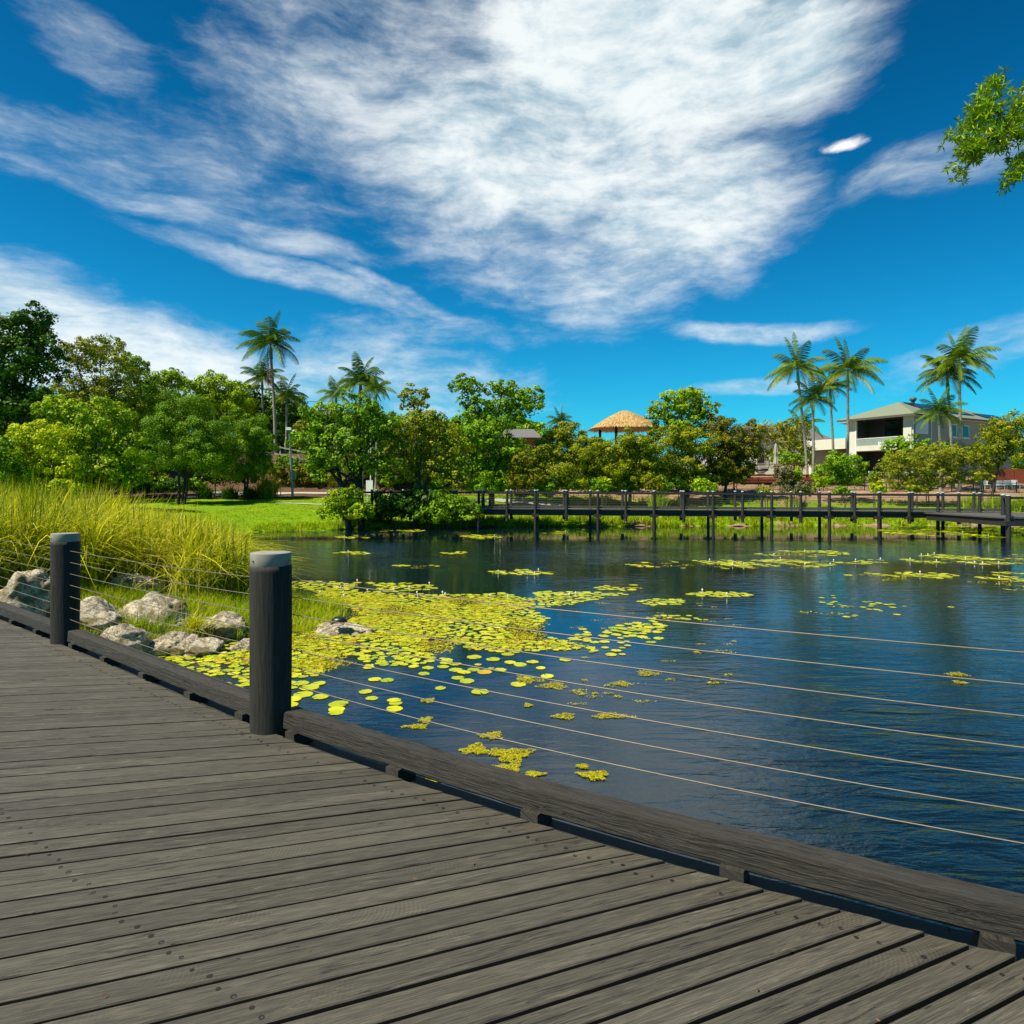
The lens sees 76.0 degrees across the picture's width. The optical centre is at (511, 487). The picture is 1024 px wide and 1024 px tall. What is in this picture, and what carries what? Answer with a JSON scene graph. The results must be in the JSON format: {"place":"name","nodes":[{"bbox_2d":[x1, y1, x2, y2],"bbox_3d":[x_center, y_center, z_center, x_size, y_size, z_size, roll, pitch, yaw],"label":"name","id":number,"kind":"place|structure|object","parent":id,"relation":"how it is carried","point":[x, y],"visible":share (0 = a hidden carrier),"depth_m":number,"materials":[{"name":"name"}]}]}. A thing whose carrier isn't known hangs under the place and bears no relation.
{"place":"outdoors","nodes":[
{"label":"outdoors","id":0,"kind":"place"},
{"bbox_2d":[80,568,326,641],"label":"marsh bank","id":1,"kind":"structure","parent":0,"point":[162,632],"depth_m":13.11,"materials":[{"name":"green plant"}]},
{"bbox_2d":[0,569,49,618],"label":"boulder","id":2,"kind":"object","parent":1,"relation":"on","point":[34,591],"visible":0.51,"depth_m":11.34,"materials":[{"name":"stone"}]},
{"bbox_2d":[80,596,121,634],"bbox_3d":[-7.656,2.415,12.014,0.976,0.834,0.884,0,0,-4],"label":"boulder","id":3,"kind":"object","parent":1,"relation":"on","point":[107,614],"visible":0.49,"depth_m":11.79,"materials":[{"name":"stone"}]},
{"bbox_2d":[100,623,149,653],"bbox_3d":[-6.696,2.638,11.206,1.007,0.663,0.991,0,0,5],"label":"boulder","id":4,"kind":"object","parent":1,"relation":"on","point":[132,634],"visible":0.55,"depth_m":10.97,"materials":[{"name":"stone"}]},
{"bbox_2d":[107,573,166,593],"bbox_3d":[-8.509,2.322,14.979,1.312,0.736,0.982,0,0,17],"label":"boulder","id":5,"kind":"object","parent":1,"relation":"on","point":[131,578],"visible":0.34,"depth_m":14.71,"materials":[{"name":"stone"}]},
{"bbox_2d":[117,591,193,625],"bbox_3d":[-6.929,2.551,12.884,1.477,1.056,1.254,0,0,17],"label":"boulder","id":6,"kind":"object","parent":1,"relation":"on","point":[156,600],"visible":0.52,"depth_m":12.55,"materials":[{"name":"stone"}]},
{"bbox_2d":[0,469,334,598],"bbox_3d":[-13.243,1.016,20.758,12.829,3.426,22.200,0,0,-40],"label":"reeds","id":7,"kind":"object","parent":1,"relation":"on","point":[28,532],"visible":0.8,"depth_m":15.28,"materials":[{"name":"plant"}]},
{"bbox_2d":[148,631,199,655],"bbox_3d":[-5.892,2.800,11.527,0.925,0.549,0.639,0,0,-16],"label":"boulder","id":8,"kind":"object","parent":1,"relation":"on","point":[173,647],"visible":0.59,"depth_m":11.28,"materials":[{"name":"stone"}]},
{"bbox_2d":[132,543,248,599],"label":"seed stalks","id":9,"kind":"object","parent":1,"relation":"on","point":[177,575],"visible":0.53,"depth_m":14.37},
{"bbox_2d":[161,603,233,635],"bbox_3d":[-5.786,2.419,12.244,1.478,0.806,1.347,0,0,0],"label":"grass tuft","id":10,"kind":"object","parent":1,"relation":"on","point":[194,624],"visible":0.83,"depth_m":12.18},
{"bbox_2d":[181,635,224,656],"bbox_3d":[-5.477,2.842,11.588,0.770,0.460,0.820,0,0,26],"label":"boulder","id":11,"kind":"object","parent":1,"relation":"on","point":[213,644],"visible":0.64,"depth_m":11.37,"materials":[{"name":"stone"}]},
{"bbox_2d":[199,611,246,638],"bbox_3d":[-5.635,2.753,12.764,0.918,0.640,0.958,0,0,42],"label":"boulder","id":12,"kind":"object","parent":1,"relation":"on","point":[222,630],"visible":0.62,"depth_m":12.53,"materials":[{"name":"stone"}]},
{"bbox_2d":[214,587,353,636],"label":"marsh grass","id":13,"kind":"structure","parent":1,"relation":"on","point":[308,624],"depth_m":14.53,"materials":[{"name":"plant"}]},
{"bbox_2d":[21,454,552,529],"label":"shaded bank","id":14,"kind":"structure","parent":0,"point":[310,487],"depth_m":75.51,"materials":[{"name":"soil"}]},
{"bbox_2d":[114,351,160,438],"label":"tree","id":15,"kind":"object","parent":14,"relation":"on","point":[153,389],"visible":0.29,"depth_m":75.86,"materials":[{"name":"green plant"}]},
{"bbox_2d":[128,441,170,495],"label":"shrub","id":16,"kind":"object","parent":14,"relation":"on","point":[166,472],"visible":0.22,"depth_m":68.72,"materials":[{"name":"green plant"}]},
{"bbox_2d":[143,367,188,417],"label":"tree","id":17,"kind":"object","parent":14,"relation":"on","point":[170,376],"visible":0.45,"depth_m":81.75,"materials":[{"name":"green plant"}]},
{"bbox_2d":[190,485,222,498],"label":"strap leaf plant","id":18,"kind":"object","parent":14,"relation":"on","point":[203,494],"visible":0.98,"depth_m":65.62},
{"bbox_2d":[192,469,230,496],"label":"shrub","id":19,"kind":"object","parent":14,"relation":"on","point":[210,479],"visible":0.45,"depth_m":67.42,"materials":[{"name":"green plant"}]},
{"bbox_2d":[171,369,257,450],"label":"tree","id":20,"kind":"object","parent":14,"relation":"on","point":[235,396],"visible":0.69,"depth_m":86.82,"materials":[{"name":"green plant"}]},
{"bbox_2d":[220,484,241,498],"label":"strap leaf plant","id":21,"kind":"object","parent":14,"relation":"on","point":[229,493],"visible":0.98,"depth_m":65.60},
{"bbox_2d":[240,352,288,432],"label":"palm tree","id":22,"kind":"object","parent":14,"relation":"on","point":[259,373],"visible":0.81,"depth_m":89.65,"materials":[{"name":"plant"}]},
{"bbox_2d":[220,384,312,442],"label":"tree","id":23,"kind":"object","parent":14,"relation":"on","point":[292,414],"visible":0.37,"depth_m":95.10,"materials":[{"name":"green plant"}]},
{"bbox_2d":[236,310,300,452],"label":"palm tree","id":24,"kind":"object","parent":14,"relation":"on","point":[274,338],"visible":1,"depth_m":85.73,"materials":[{"name":"plant"}]},
{"bbox_2d":[252,474,293,497],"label":"strap leaf plant","id":25,"kind":"object","parent":14,"relation":"on","point":[266,486],"visible":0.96,"depth_m":67.11,"materials":[{"name":"plant"}]},
{"bbox_2d":[267,374,307,453],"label":"palm tree","id":26,"kind":"object","parent":14,"relation":"on","point":[290,392],"visible":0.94,"depth_m":88.87,"materials":[{"name":"plant"}]},
{"bbox_2d":[275,454,301,475],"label":"shrub","id":27,"kind":"object","parent":14,"relation":"on","point":[287,458],"visible":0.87,"depth_m":75.90,"materials":[{"name":"green plant"}]},
{"bbox_2d":[286,427,295,496],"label":"camera pole","id":28,"kind":"object","parent":14,"relation":"on","point":[292,472],"visible":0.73,"depth_m":68.43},
{"bbox_2d":[308,471,333,484],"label":"shrub","id":29,"kind":"object","parent":14,"relation":"on","point":[321,477],"visible":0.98,"depth_m":75.70,"materials":[{"name":"green plant"}]},
{"bbox_2d":[317,375,357,486],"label":"palm tree","id":30,"kind":"object","parent":14,"relation":"on","point":[333,388],"visible":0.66,"depth_m":75.81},
{"bbox_2d":[331,352,388,485],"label":"palm tree","id":31,"kind":"object","parent":14,"relation":"on","point":[358,375],"visible":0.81,"depth_m":71.58,"materials":[{"name":"plant"}]},
{"bbox_2d":[355,370,395,495],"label":"palm tree","id":32,"kind":"object","parent":14,"relation":"on","point":[374,386],"visible":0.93,"depth_m":69.88,"materials":[{"name":"plant"}]},
{"bbox_2d":[373,464,411,487],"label":"shrub","id":33,"kind":"object","parent":14,"relation":"on","point":[387,481],"visible":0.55,"depth_m":75.56,"materials":[{"name":"green plant"}]},
{"bbox_2d":[0,385,1023,475],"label":"distant woods","id":34,"kind":"object","parent":14,"relation":"on","point":[537,427],"visible":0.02,"depth_m":107.35,"materials":[{"name":"green plant"}]},
{"bbox_2d":[500,429,540,473],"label":"house","id":35,"kind":"structure","parent":14,"relation":"on","point":[530,435],"depth_m":85.01,"materials":[{"name":"grey brick"}]},
{"bbox_2d":[214,491,562,505],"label":"path","id":36,"kind":"structure","parent":0,"point":[540,503],"depth_m":65.75,"materials":[{"name":"concrete"}]},
{"bbox_2d":[0,0,1023,473],"label":"sky","id":37,"kind":"structure","parent":0,"point":[606,207],"materials":[{"name":"blue"}]},
{"bbox_2d":[45,494,984,535],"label":"lawn","id":38,"kind":"structure","parent":0,"point":[209,506],"depth_m":57.23,"materials":[{"name":"plant"}]},
{"bbox_2d":[0,436,36,491],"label":"shrub","id":39,"kind":"object","parent":38,"relation":"on","point":[12,464],"visible":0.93,"depth_m":44.01,"materials":[{"name":"green plant"}]},
{"bbox_2d":[0,300,71,490],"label":"tree","id":40,"kind":"object","parent":38,"relation":"on","point":[33,341],"visible":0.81,"depth_m":57.38,"materials":[{"name":"green plant"}]},
{"bbox_2d":[0,419,95,498],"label":"tree","id":41,"kind":"object","parent":38,"relation":"on","point":[43,457],"visible":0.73,"depth_m":45.28,"materials":[{"name":"green plant"}]},
{"bbox_2d":[30,394,154,495],"bbox_3d":[-32.133,-2.694,50.137,8.790,8.884,5.999,0,0,28],"label":"tree","id":42,"kind":"object","parent":38,"relation":"on","point":[115,465],"visible":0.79,"depth_m":49.31,"materials":[{"name":"green plant"}]},
{"bbox_2d":[41,333,153,496],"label":"tree","id":43,"kind":"object","parent":38,"relation":"on","point":[100,384],"visible":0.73,"depth_m":65.37,"materials":[{"name":"green plant"}]},
{"bbox_2d":[149,476,177,497],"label":"shrub","id":44,"kind":"object","parent":38,"relation":"on","point":[159,484],"visible":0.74,"depth_m":65.19,"materials":[{"name":"green plant"}]},
{"bbox_2d":[135,389,238,504],"bbox_3d":[-30.152,-3.758,60.074,9.770,10.833,6.608,0,0,0],"label":"tree","id":45,"kind":"object","parent":38,"relation":"on","point":[196,450],"visible":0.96,"depth_m":59.23,"materials":[{"name":"green plant"}]},
{"bbox_2d":[209,407,281,499],"bbox_3d":[-26.720,-3.420,64.402,7.335,9.522,6.432,0,0,0],"label":"tree","id":46,"kind":"object","parent":38,"relation":"on","point":[251,429],"visible":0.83,"depth_m":64.33,"materials":[{"name":"green plant"}]},
{"bbox_2d":[284,388,408,529],"bbox_3d":[-11.483,-1.786,44.866,8.479,9.974,5.249,0,0,0],"label":"tree","id":47,"kind":"object","parent":38,"relation":"on","point":[328,456],"visible":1,"depth_m":44.56,"materials":[{"name":"green plant"}]},
{"bbox_2d":[373,382,476,527],"bbox_3d":[-6.188,-2.176,47.045,7.170,10.732,4.235,0,0,14],"label":"tree","id":48,"kind":"object","parent":38,"relation":"on","point":[407,451],"visible":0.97,"depth_m":46.69,"materials":[{"name":"green plant"}]},
{"bbox_2d":[389,427,462,500],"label":"tree","id":49,"kind":"object","parent":38,"relation":"on","point":[401,462],"visible":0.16,"depth_m":64.78,"materials":[{"name":"green plant"}]},
{"bbox_2d":[431,415,534,503],"bbox_3d":[-2.549,-2.161,59.174,9.828,8.465,5.450,0,0,0],"label":"tree","id":50,"kind":"object","parent":38,"relation":"on","point":[478,434],"visible":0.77,"depth_m":58.01,"materials":[{"name":"green plant"}]},
{"bbox_2d":[447,372,544,504],"bbox_3d":[-1.420,-4.516,62.025,9.392,12.663,4.631,0,0,0],"label":"tree","id":51,"kind":"object","parent":38,"relation":"on","point":[527,403],"visible":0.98,"depth_m":61.52,"materials":[{"name":"green plant"}]},
{"bbox_2d":[502,449,544,505],"bbox_3d":[1.040,-0.626,57.014,3.811,5.550,2.673,0,0,0],"label":"shrub","id":52,"kind":"object","parent":38,"relation":"on","point":[522,478],"visible":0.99,"depth_m":56.70,"materials":[{"name":"green plant"}]},
{"bbox_2d":[530,420,605,503],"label":"tree","id":53,"kind":"object","parent":38,"relation":"on","point":[583,448],"visible":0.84,"depth_m":61.94,"materials":[{"name":"green plant"}]},
{"bbox_2d":[590,477,612,508],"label":"shrub","id":54,"kind":"object","parent":38,"relation":"on","point":[594,484],"visible":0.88,"depth_m":59.74,"materials":[{"name":"green plant"}]},
{"bbox_2d":[587,426,671,504],"bbox_3d":[11.037,-1.852,62.340,8.315,7.757,5.610,0,0,0],"label":"tree","id":55,"kind":"object","parent":38,"relation":"on","point":[627,447],"visible":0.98,"depth_m":61.24,"materials":[{"name":"green plant"}]},
{"bbox_2d":[250,511,1019,531],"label":"shore grass","id":56,"kind":"structure","parent":38,"relation":"on","point":[585,519],"depth_m":48.91,"materials":[{"name":"plant"}]},
{"bbox_2d":[668,476,687,505],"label":"shrub","id":57,"kind":"object","parent":38,"relation":"on","point":[681,483],"visible":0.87,"depth_m":61.43,"materials":[{"name":"green plant"}]},
{"bbox_2d":[646,424,721,503],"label":"tree","id":58,"kind":"object","parent":38,"relation":"on","point":[686,438],"visible":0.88,"depth_m":62.95,"materials":[{"name":"green plant"}]},
{"bbox_2d":[694,478,718,506],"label":"shrub","id":59,"kind":"object","parent":38,"relation":"on","point":[701,487],"visible":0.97,"depth_m":59.69,"materials":[{"name":"green plant"}]},
{"bbox_2d":[773,463,794,505],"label":"shrub","id":60,"kind":"object","parent":38,"relation":"on","point":[788,473],"visible":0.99,"depth_m":59.68,"materials":[{"name":"green plant"}]},
{"bbox_2d":[769,476,816,506],"bbox_3d":[25.689,0.535,60.229,4.002,3.100,2.635,0,0,0],"label":"shrub","id":61,"kind":"object","parent":38,"relation":"on","point":[795,486],"visible":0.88,"depth_m":59.56,"materials":[{"name":"green plant"}]},
{"bbox_2d":[809,473,829,506],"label":"shrub","id":62,"kind":"object","parent":38,"relation":"on","point":[820,481],"visible":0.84,"depth_m":61.77,"materials":[{"name":"green plant"}]},
{"bbox_2d":[867,479,888,493],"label":"shrub","id":63,"kind":"object","parent":38,"relation":"on","point":[878,486],"visible":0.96,"depth_m":59.73,"materials":[{"name":"green plant"}]},
{"bbox_2d":[873,441,979,505],"bbox_3d":[40.827,-1.373,63.814,10.014,6.733,4.947,0,0,0],"label":"shrub","id":64,"kind":"object","parent":38,"relation":"on","point":[919,462],"visible":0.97,"depth_m":63.33,"materials":[{"name":"green plant"}]},
{"bbox_2d":[957,445,1005,507],"bbox_3d":[45.231,-1.020,63.174,4.240,6.111,3.754,0,0,31],"label":"shrub","id":65,"kind":"object","parent":38,"relation":"on","point":[989,464],"visible":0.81,"depth_m":62.73,"materials":[{"name":"green plant"}]},
{"bbox_2d":[970,408,1023,500],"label":"tree","id":66,"kind":"object","parent":38,"relation":"on","point":[1012,443],"visible":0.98,"depth_m":61.66,"materials":[{"name":"green plant"}]},
{"bbox_2d":[160,525,1023,944],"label":"water","id":67,"kind":"structure","parent":0,"point":[954,613],"depth_m":10.11,"materials":[{"name":"blue liquid"}]},
{"bbox_2d":[314,622,374,636],"bbox_3d":[-3.389,2.898,13.191,1.321,0.353,0.913,0,0,2],"label":"boulder","id":68,"kind":"object","parent":67,"relation":"in","point":[328,629],"visible":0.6,"depth_m":13.01,"materials":[{"name":"stone"}]},
{"bbox_2d":[458,742,490,754],"bbox_3d":[-0.426,2.890,7.231,0.321,0.015,0.342,0,0,-25],"label":"fern patch","id":69,"kind":"object","parent":67,"relation":"on","point":[473,748],"visible":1,"depth_m":7.22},
{"bbox_2d":[488,747,535,762],"bbox_3d":[0.002,2.890,7.077,0.529,0.016,0.418,0,0,0],"label":"fern patch","id":70,"kind":"object","parent":67,"relation":"on","point":[507,755],"visible":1,"depth_m":7.11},
{"bbox_2d":[575,770,608,780],"bbox_3d":[0.815,2.890,6.573,0.339,0.014,0.221,0,0,-8],"label":"fern patch","id":71,"kind":"object","parent":67,"relation":"on","point":[590,774],"visible":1,"depth_m":6.59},
{"bbox_2d":[166,525,1023,676],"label":"lily pads","id":72,"kind":"object","parent":67,"relation":"on","point":[729,563],"visible":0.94,"depth_m":16.18,"materials":[{"name":"plant"}]},
{"bbox_2d":[224,527,1023,704],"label":"floating fern","id":73,"kind":"object","parent":67,"relation":"on","point":[399,617],"visible":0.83,"depth_m":13.53,"materials":[{"name":"plant"}]},
{"bbox_2d":[924,494,1023,537],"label":"viewing platform","id":74,"kind":"structure","parent":67,"relation":"on","point":[1006,519],"depth_m":40.15,"materials":[{"name":"black wood"}]},
{"bbox_2d":[541,476,1023,526],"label":"mulch bank","id":75,"kind":"structure","parent":0,"point":[812,497],"depth_m":69.75,"materials":[{"name":"soil"}]},
{"bbox_2d":[544,405,572,462],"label":"palm tree","id":76,"kind":"object","parent":75,"relation":"on","point":[561,417],"visible":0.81,"depth_m":91.73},
{"bbox_2d":[588,411,660,464],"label":"thatched hut","id":77,"kind":"object","parent":75,"relation":"on","point":[618,422],"visible":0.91,"depth_m":73.76,"materials":[{"name":"wicker"}]},
{"bbox_2d":[363,489,985,505],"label":"border grass","id":78,"kind":"structure","parent":75,"relation":"on","point":[775,501],"depth_m":65.59,"materials":[{"name":"plant"}]},
{"bbox_2d":[644,385,722,490],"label":"tree","id":79,"kind":"object","parent":75,"relation":"on","point":[693,398],"visible":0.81,"depth_m":67.35,"materials":[{"name":"green plant"}]},
{"bbox_2d":[693,413,770,499],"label":"tree","id":80,"kind":"object","parent":75,"relation":"on","point":[727,472],"visible":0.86,"depth_m":65.03,"materials":[{"name":"green plant"}]},
{"bbox_2d":[672,478,863,490],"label":"pool fence","id":81,"kind":"object","parent":75,"relation":"on","point":[856,489],"visible":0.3,"depth_m":72.49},
{"bbox_2d":[715,425,830,473],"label":"house","id":82,"kind":"structure","parent":75,"relation":"on","point":[820,456],"depth_m":98.50,"materials":[{"name":"paint"}]},
{"bbox_2d":[752,417,815,465],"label":"shrub","id":83,"kind":"object","parent":75,"relation":"on","point":[791,433],"visible":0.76,"depth_m":83.10,"materials":[{"name":"green plant"}]},
{"bbox_2d":[770,450,811,470],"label":"shrub","id":84,"kind":"object","parent":75,"relation":"on","point":[794,457],"visible":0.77,"depth_m":79.16,"materials":[{"name":"green plant"}]},
{"bbox_2d":[764,331,831,476],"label":"palm tree","id":85,"kind":"object","parent":75,"relation":"on","point":[797,362],"visible":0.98,"depth_m":77.76,"materials":[{"name":"plant"}]},
{"bbox_2d":[738,464,864,481],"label":"timber terrace","id":86,"kind":"structure","parent":75,"relation":"on","point":[772,479],"depth_m":75.97,"materials":[{"name":"red wood"}]},
{"bbox_2d":[783,405,824,473],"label":"palm tree","id":87,"kind":"object","parent":75,"relation":"on","point":[807,420],"visible":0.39,"depth_m":89.54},
{"bbox_2d":[789,376,836,482],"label":"palm tree","id":88,"kind":"object","parent":75,"relation":"on","point":[815,392],"visible":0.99,"depth_m":76.87,"materials":[{"name":"plant"}]},
{"bbox_2d":[805,370,852,473],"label":"palm tree","id":89,"kind":"object","parent":75,"relation":"on","point":[837,385],"visible":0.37,"depth_m":83.86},
{"bbox_2d":[810,449,880,501],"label":"shrub","id":90,"kind":"object","parent":75,"relation":"on","point":[845,470],"visible":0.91,"depth_m":65.11,"materials":[{"name":"green plant"}]},
{"bbox_2d":[813,337,887,459],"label":"palm tree","id":91,"kind":"object","parent":75,"relation":"on","point":[853,364],"visible":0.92,"depth_m":79.52,"materials":[{"name":"plant"}]},
{"bbox_2d":[879,433,923,480],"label":"shrub","id":92,"kind":"object","parent":75,"relation":"on","point":[901,444],"visible":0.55,"depth_m":73.24,"materials":[{"name":"green plant"}]},
{"bbox_2d":[805,397,1010,476],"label":"house","id":93,"kind":"structure","parent":75,"relation":"on","point":[869,430],"depth_m":91.22,"materials":[{"name":"paint"}]},
{"bbox_2d":[885,419,902,476],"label":"window","id":94,"kind":"structure","parent":93,"relation":"in","point":[892,427],"depth_m":89.60,"materials":[{"name":"black glass"}]},
{"bbox_2d":[912,387,967,492],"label":"palm tree","id":95,"kind":"object","parent":75,"relation":"on","point":[942,407],"visible":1,"depth_m":71.86,"materials":[{"name":"plant"}]},
{"bbox_2d":[864,480,1023,492],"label":"pool fence","id":96,"kind":"object","parent":75,"relation":"on","point":[1016,483],"visible":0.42,"depth_m":72.49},
{"bbox_2d":[915,349,982,488],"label":"palm tree","id":97,"kind":"object","parent":75,"relation":"on","point":[950,376],"visible":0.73,"depth_m":74.85,"materials":[{"name":"plant"}]},
{"bbox_2d":[912,438,992,458],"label":"shrub","id":98,"kind":"object","parent":75,"relation":"on","point":[925,441],"visible":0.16,"depth_m":79.47,"materials":[{"name":"green plant"}]},
{"bbox_2d":[921,325,1000,490],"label":"palm tree","id":99,"kind":"object","parent":75,"relation":"on","point":[961,352],"visible":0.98,"depth_m":72.39,"materials":[{"name":"plant"}]},
{"bbox_2d":[936,65,1023,196],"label":"tree","id":100,"kind":"object","parent":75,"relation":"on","point":[976,147],"visible":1,"depth_m":9.05,"materials":[{"name":"green plant"}]},
{"bbox_2d":[982,469,1023,482],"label":"garden screen","id":101,"kind":"object","parent":75,"relation":"on","point":[1008,474],"visible":0.49,"depth_m":80.00,"materials":[{"name":"brick"}]},
{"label":"lake bed","id":102,"kind":"structure","parent":0,"visible":0},
{"bbox_2d":[315,484,374,530],"bbox_3d":[-11.081,1.581,44.005,4.159,3.698,2.918,0,0,0],"label":"shrub","id":103,"kind":"object","parent":102,"relation":"on","point":[350,502],"visible":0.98,"depth_m":43.48,"materials":[{"name":"green plant"}]},
{"bbox_2d":[357,487,446,528],"bbox_3d":[-7.662,1.691,45.648,6.233,3.484,3.591,0,0,0],"label":"shrub","id":104,"kind":"object","parent":102,"relation":"on","point":[394,504],"visible":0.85,"depth_m":45.08,"materials":[{"name":"green plant"}]},
{"bbox_2d":[412,489,483,528],"bbox_3d":[-4.393,1.820,45.320,4.921,3.470,3.028,0,0,0],"label":"shrub","id":105,"kind":"object","parent":102,"relation":"on","point":[451,511],"visible":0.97,"depth_m":44.88,"materials":[{"name":"green plant"}]},
{"bbox_2d":[0,532,1023,1023],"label":"boardwalk","id":106,"kind":"structure","parent":102,"relation":"on","point":[200,848],"depth_m":2.61,"materials":[{"name":"grey wood"}]},
{"bbox_2d":[335,489,1008,529],"bbox_3d":[10.957,1.821,47.106,49.154,3.359,3.514,0,0,3],"label":"footbridge","id":107,"kind":"object","parent":102,"relation":"on","point":[910,511],"visible":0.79,"depth_m":45.84,"materials":[{"name":"black wood"}]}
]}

